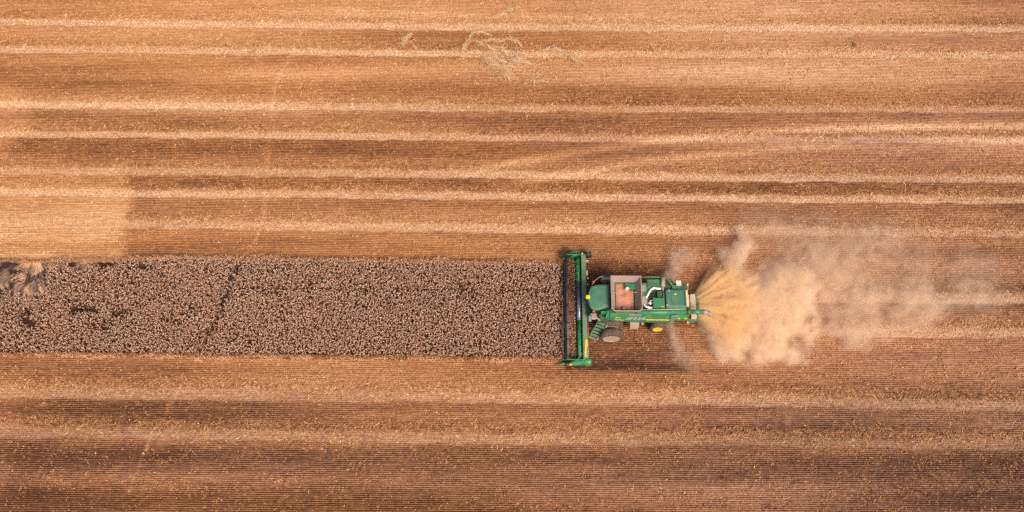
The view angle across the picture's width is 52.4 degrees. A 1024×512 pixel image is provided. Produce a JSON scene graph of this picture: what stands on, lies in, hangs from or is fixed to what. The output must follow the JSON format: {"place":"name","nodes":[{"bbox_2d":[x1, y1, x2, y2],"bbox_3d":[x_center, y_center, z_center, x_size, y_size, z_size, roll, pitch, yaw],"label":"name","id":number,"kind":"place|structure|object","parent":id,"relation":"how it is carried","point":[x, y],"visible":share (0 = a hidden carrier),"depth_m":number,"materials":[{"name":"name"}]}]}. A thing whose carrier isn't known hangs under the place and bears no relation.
{"place":"outdoors","nodes":[
{"label":"outdoors","id":0,"kind":"place"},
{"bbox_2d":[0,0,1023,511],"bbox_3d":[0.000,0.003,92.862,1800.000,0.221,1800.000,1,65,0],"label":"ground","id":1,"kind":"structure","parent":0,"point":[474,460],"depth_m":93.78,"materials":[{"name":"brown soil"}]},
{"bbox_2d":[0,255,99,311],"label":"flattened crop","id":2,"kind":"object","parent":1,"relation":"on","point":[30,287],"visible":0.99,"depth_m":91.36,"materials":[{"name":"plant"}]},
{"bbox_2d":[0,254,564,364],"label":"standing crop","id":3,"kind":"object","parent":1,"relation":"on","point":[320,281],"visible":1,"depth_m":89.98,"materials":[{"name":"brown plant"}]},
{"bbox_2d":[397,30,418,50],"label":"straw clump","id":4,"kind":"object","parent":1,"relation":"on","point":[405,40],"visible":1,"depth_m":102.53,"materials":[{"name":"beige plant"}]},
{"bbox_2d":[461,29,491,52],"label":"straw clump","id":5,"kind":"object","parent":1,"relation":"on","point":[469,38],"visible":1,"depth_m":102.80,"materials":[{"name":"beige plant"}]},
{"bbox_2d":[470,35,522,50],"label":"straw clump","id":6,"kind":"object","parent":1,"relation":"on","point":[499,40],"visible":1,"depth_m":102.56,"materials":[{"name":"beige plant"}]},
{"bbox_2d":[480,54,515,80],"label":"straw clump","id":7,"kind":"object","parent":1,"relation":"on","point":[504,68],"visible":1,"depth_m":101.23,"materials":[{"name":"beige plant"}]},
{"bbox_2d":[493,4,523,18],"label":"straw clump","id":8,"kind":"object","parent":1,"relation":"on","point":[508,10],"visible":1,"depth_m":104.16,"materials":[{"name":"beige plant"}]},
{"bbox_2d":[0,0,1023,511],"bbox_3d":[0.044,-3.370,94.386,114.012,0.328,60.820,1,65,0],"label":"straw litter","id":9,"kind":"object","parent":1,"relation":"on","point":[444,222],"visible":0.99,"depth_m":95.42,"materials":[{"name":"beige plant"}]},
{"bbox_2d":[0,0,1023,511],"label":"stubble","id":10,"kind":"object","parent":1,"relation":"on","point":[534,240],"visible":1,"depth_m":94.81,"materials":[{"name":"brown plant"}]},
{"bbox_2d":[492,44,533,68],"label":"straw clump","id":11,"kind":"object","parent":1,"relation":"on","point":[521,59],"visible":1,"depth_m":101.72,"materials":[{"name":"beige plant"}]},
{"bbox_2d":[526,69,547,84],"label":"straw clump","id":12,"kind":"object","parent":1,"relation":"on","point":[533,79],"visible":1,"depth_m":100.71,"materials":[{"name":"beige plant"}]},
{"bbox_2d":[540,44,584,65],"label":"straw clump","id":13,"kind":"object","parent":1,"relation":"on","point":[556,48],"visible":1,"depth_m":102.06,"materials":[{"name":"beige plant"}]},
{"bbox_2d":[557,250,711,365],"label":"combine harvester","id":14,"kind":"object","parent":1,"relation":"on","point":[657,302],"visible":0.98,"depth_m":88.02,"materials":[{"name":"green metal"}]},
{"bbox_2d":[568,259,576,358],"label":"cut crop","id":15,"kind":"object","parent":14,"relation":"on","point":[572,278],"visible":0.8,"depth_m":90.22,"materials":[{"name":"brown plant"}]},
{"bbox_2d":[615,284,633,309],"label":"harvested grain","id":16,"kind":"object","parent":14,"relation":"in","point":[624,297],"visible":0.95,"depth_m":87.58},
{"bbox_2d":[703,267,759,352],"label":"flying straw","id":17,"kind":"object","parent":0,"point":[723,304],"visible":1,"depth_m":89.93,"materials":[{"name":"beige plant"}]}
]}

